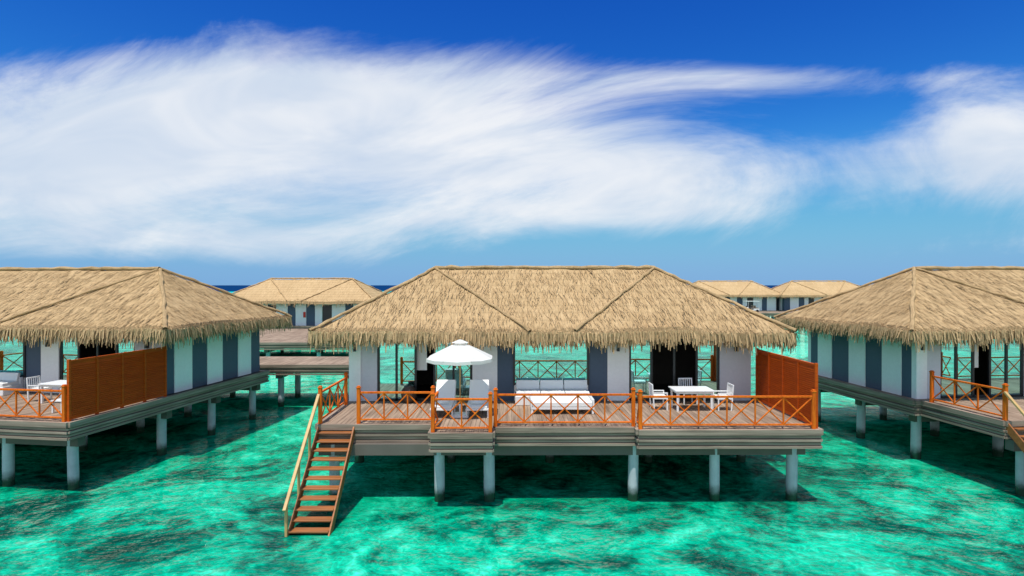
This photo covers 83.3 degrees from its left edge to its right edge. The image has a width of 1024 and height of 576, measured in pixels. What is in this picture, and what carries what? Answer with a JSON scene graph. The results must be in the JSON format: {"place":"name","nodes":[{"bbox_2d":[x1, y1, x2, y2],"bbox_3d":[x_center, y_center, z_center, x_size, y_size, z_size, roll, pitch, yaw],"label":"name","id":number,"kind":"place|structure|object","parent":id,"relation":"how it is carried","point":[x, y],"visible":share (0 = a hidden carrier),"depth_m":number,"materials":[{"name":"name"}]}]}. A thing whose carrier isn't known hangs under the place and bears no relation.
{"place":"outdoors","nodes":[
{"label":"outdoors","id":0,"kind":"place"},
{"bbox_2d":[258,304,355,325],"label":"villa","id":1,"kind":"object","parent":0,"point":[308,315],"depth_m":63.50,"materials":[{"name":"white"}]},
{"bbox_2d":[232,277,386,307],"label":"thatched roof","id":2,"kind":"structure","parent":1,"relation":"on","point":[315,291],"depth_m":64.36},
{"bbox_2d":[401,385,416,403],"bbox_3d":[-3.914,4.033,21.850,0.600,0.640,0.600,0,0,0],"label":"villa urn","id":3,"kind":"object","parent":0,"point":[409,388],"visible":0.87,"depth_m":21.67,"materials":[{"name":"grey ceramic"}]},
{"bbox_2d":[0,285,1023,575],"bbox_3d":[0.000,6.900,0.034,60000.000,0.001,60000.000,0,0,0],"label":"lagoon water","id":4,"kind":"structure","parent":0,"point":[198,501],"depth_m":17.80,"materials":[{"name":"teal liquid"}]},
{"bbox_2d":[0,387,255,490],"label":"support posts","id":5,"kind":"object","parent":4,"relation":"in","point":[8,468],"visible":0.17,"depth_m":23.31,"materials":[{"name":"concrete"}]},
{"bbox_2d":[0,370,269,446],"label":"deck","id":6,"kind":"structure","parent":5,"relation":"on","point":[40,431],"depth_m":20.68,"materials":[{"name":"grey wood"}]},
{"bbox_2d":[0,372,23,395],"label":"sofa","id":7,"kind":"object","parent":6,"relation":"on","point":[11,380],"visible":1,"depth_m":23.80,"materials":[{"name":"white fabric"}]},
{"bbox_2d":[0,384,66,421],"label":"villa railings","id":8,"kind":"object","parent":6,"relation":"on","point":[63,391],"visible":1,"depth_m":18.92,"materials":[{"name":"orange wood"}]},
{"bbox_2d":[26,376,51,400],"bbox_3d":[-18.245,3.889,22.238,0.582,0.926,0.544,0,0,8],"label":"chair","id":9,"kind":"object","parent":6,"relation":"on","point":[38,386],"visible":0.65,"depth_m":22.20,"materials":[{"name":"white"}]},
{"bbox_2d":[37,380,66,403],"bbox_3d":[-17.084,3.977,22.020,1.400,0.750,0.950,0,0,8],"label":"table","id":10,"kind":"object","parent":6,"relation":"on","point":[59,383],"visible":0.37,"depth_m":21.74,"materials":[{"name":"white wood"}]},
{"bbox_2d":[50,388,61,412],"bbox_3d":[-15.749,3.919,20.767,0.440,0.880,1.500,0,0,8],"label":"chair","id":11,"kind":"object","parent":6,"relation":"on","point":[59,400],"visible":0.09,"depth_m":20.03,"materials":[{"name":"white wood"}]},
{"bbox_2d":[67,346,166,421],"bbox_3d":[-14.191,3.343,20.954,0.090,2.030,4.340,0,0,8],"label":"privacy screen","id":12,"kind":"object","parent":6,"relation":"on","point":[96,385],"visible":1,"depth_m":20.60,"materials":[{"name":"brown wood"}]},
{"bbox_2d":[0,327,259,394],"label":"villa house","id":13,"kind":"structure","parent":6,"relation":"on","point":[200,363],"depth_m":24.29,"materials":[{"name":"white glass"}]},
{"bbox_2d":[0,266,292,348],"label":"thatched roof","id":14,"kind":"structure","parent":13,"relation":"on","point":[120,304],"depth_m":24.80,"materials":[{"name":"beige wicker"}]},
{"bbox_2d":[207,356,348,406],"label":"jetty","id":15,"kind":"object","parent":4,"relation":"in","point":[281,367],"visible":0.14,"depth_m":32.72,"materials":[{"name":"concrete"}]},
{"bbox_2d":[260,329,347,356],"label":"jetty","id":16,"kind":"object","parent":4,"relation":"on","point":[281,340],"visible":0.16,"depth_m":45.64,"materials":[{"name":"concrete"}]},
{"bbox_2d":[329,445,797,501],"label":"support posts","id":17,"kind":"object","parent":4,"relation":"in","point":[714,477],"visible":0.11,"depth_m":18.37,"materials":[{"name":"grey concrete"}]},
{"bbox_2d":[315,395,822,455],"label":"deck","id":18,"kind":"structure","parent":17,"relation":"on","point":[394,437],"depth_m":18.33,"materials":[{"name":"grey wood"}]},
{"bbox_2d":[282,394,354,536],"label":"stairs","id":19,"kind":"structure","parent":18,"relation":"attached to","point":[301,497],"depth_m":16.92,"materials":[{"name":"brown wood"}]},
{"bbox_2d":[430,380,456,416],"bbox_3d":[-2.376,3.844,20.207,0.770,1.034,1.910,0,0,0],"label":"lounge chair","id":20,"kind":"object","parent":18,"relation":"on","point":[446,388],"visible":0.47,"depth_m":20.56,"materials":[{"name":"white fabric"}]},
{"bbox_2d":[437,400,448,403],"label":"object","id":21,"kind":"object","parent":20,"relation":"on","point":[443,401],"visible":0.74,"depth_m":19.60,"materials":[{"name":"white fabric"}]},
{"bbox_2d":[426,337,491,417],"bbox_3d":[-1.773,3.014,19.656,2.195,2.700,2.195,0,0,0],"label":"patio umbrella","id":22,"kind":"object","parent":18,"relation":"on","point":[459,352],"visible":0.98,"depth_m":19.10,"materials":[{"name":"white fabric"}]},
{"bbox_2d":[466,380,488,417],"bbox_3d":[-1.176,3.844,20.213,0.770,1.034,1.910,0,0,0],"label":"lounge chair","id":23,"kind":"object","parent":18,"relation":"on","point":[478,388],"visible":0.75,"depth_m":20.54,"materials":[{"name":"white fabric"}]},
{"bbox_2d":[471,400,483,403],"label":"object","id":24,"kind":"object","parent":23,"relation":"on","point":[477,401],"visible":0.9,"depth_m":19.60,"materials":[{"name":"white fabric"}]},
{"bbox_2d":[515,380,589,405],"bbox_3d":[1.516,3.935,21.760,2.800,0.838,0.875,0,0,0],"label":"sofa","id":25,"kind":"object","parent":18,"relation":"on","point":[551,387],"visible":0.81,"depth_m":21.93,"materials":[{"name":"white fabric"}]},
{"bbox_2d":[529,393,593,413],"bbox_3d":[1.743,4.100,20.480,2.200,0.520,1.250,0,0,0],"label":"villa daybed","id":26,"kind":"object","parent":18,"relation":"on","point":[538,401],"visible":0.77,"depth_m":19.88,"materials":[{"name":"white fabric"}]},
{"bbox_2d":[317,372,816,432],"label":"villa railings","id":27,"kind":"object","parent":18,"relation":"on","point":[640,397],"visible":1,"depth_m":18.13,"materials":[{"name":"orange wood"}]},
{"bbox_2d":[648,382,667,410],"bbox_3d":[5.261,3.897,20.747,0.582,0.926,0.544,0,0,0],"label":"chair","id":28,"kind":"object","parent":18,"relation":"on","point":[652,392],"visible":0.95,"depth_m":20.53,"materials":[{"name":"white"}]},
{"bbox_2d":[678,378,697,404],"bbox_3d":[6.634,3.892,21.735,0.544,0.926,0.582,0,0,-5],"label":"chair","id":29,"kind":"object","parent":18,"relation":"on","point":[687,385],"visible":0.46,"depth_m":21.96,"materials":[{"name":"white"}]},
{"bbox_2d":[668,386,714,411],"bbox_3d":[6.442,3.984,20.704,1.400,0.750,0.950,0,0,0],"label":"dining table","id":30,"kind":"object","parent":18,"relation":"on","point":[703,390],"visible":0.93,"depth_m":20.34,"materials":[{"name":"white wood"}]},
{"bbox_2d":[713,383,733,410],"bbox_3d":[7.573,3.897,20.659,0.582,0.926,0.544,0,0,0],"label":"chair","id":31,"kind":"object","parent":18,"relation":"on","point":[729,387],"visible":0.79,"depth_m":20.64,"materials":[{"name":"white"}]},
{"bbox_2d":[755,348,817,428],"bbox_3d":[9.460,3.347,20.076,0.090,2.030,4.340,0,0,0],"label":"privacy screen","id":32,"kind":"object","parent":18,"relation":"on","point":[777,374],"visible":0.88,"depth_m":19.78,"materials":[{"name":"brown wood"}]},
{"bbox_2d":[759,311,794,316],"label":"jetty","id":33,"kind":"object","parent":4,"relation":"in","point":[770,313],"visible":0.05,"depth_m":92.75,"materials":[{"name":"concrete"}]},
{"bbox_2d":[745,301,759,311],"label":"golf buggy","id":34,"kind":"object","parent":33,"relation":"on","point":[753,307],"visible":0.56,"depth_m":94.70},
{"bbox_2d":[818,389,1023,496],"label":"support posts","id":35,"kind":"object","parent":4,"relation":"in","point":[916,442],"visible":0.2,"depth_m":23.14,"materials":[{"name":"concrete"}]},
{"bbox_2d":[818,375,1023,450],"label":"deck","id":36,"kind":"structure","parent":35,"relation":"on","point":[926,410],"depth_m":21.90,"materials":[{"name":"grey wood"}]},
{"bbox_2d":[808,328,1023,398],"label":"villa house","id":37,"kind":"structure","parent":36,"relation":"on","point":[889,367],"depth_m":23.15,"materials":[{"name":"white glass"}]},
{"bbox_2d":[774,266,1023,352],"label":"thatched roof","id":38,"kind":"structure","parent":37,"relation":"on","point":[978,306],"depth_m":24.24,"materials":[{"name":"beige wicker"}]},
{"bbox_2d":[929,370,1008,420],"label":"villa railings","id":39,"kind":"object","parent":36,"relation":"on","point":[1003,412],"visible":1,"depth_m":20.15,"materials":[{"name":"orange wood"}]},
{"bbox_2d":[1003,391,1023,452],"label":"stairs","id":40,"kind":"structure","parent":36,"relation":"attached to","point":[1016,437],"depth_m":18.64,"materials":[{"name":"brown wood"}]},
{"bbox_2d":[0,0,1023,284],"label":"sky","id":41,"kind":"structure","parent":0,"point":[211,142],"materials":[{"name":"blue"}]},
{"bbox_2d":[349,339,750,400],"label":"wall","id":42,"kind":"structure","parent":0,"point":[618,371],"depth_m":22.26,"materials":[{"name":"white paint"}]},
{"bbox_2d":[305,265,798,355],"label":"thatched roof","id":43,"kind":"structure","parent":42,"relation":"on","point":[508,306],"depth_m":22.20,"materials":[{"name":"beige wicker"}]},
{"bbox_2d":[725,297,775,310],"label":"wall","id":44,"kind":"structure","parent":0,"point":[766,304],"depth_m":101.37,"materials":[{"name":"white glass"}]},
{"bbox_2d":[693,280,783,298],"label":"thatched roof","id":45,"kind":"structure","parent":44,"relation":"on","point":[742,289],"depth_m":102.16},
{"bbox_2d":[776,297,834,310],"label":"wall","id":46,"kind":"structure","parent":0,"point":[786,303],"depth_m":100.42,"materials":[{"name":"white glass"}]},
{"bbox_2d":[771,280,858,297],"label":"thatched roof","id":47,"kind":"structure","parent":46,"relation":"on","point":[807,288],"depth_m":101.72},
{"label":"villa piles","id":48,"kind":"object","parent":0,"visible":0},
{"bbox_2d":[277,326,322,328],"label":"deck","id":49,"kind":"structure","parent":48,"relation":"on","point":[300,327],"depth_m":63.30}
]}

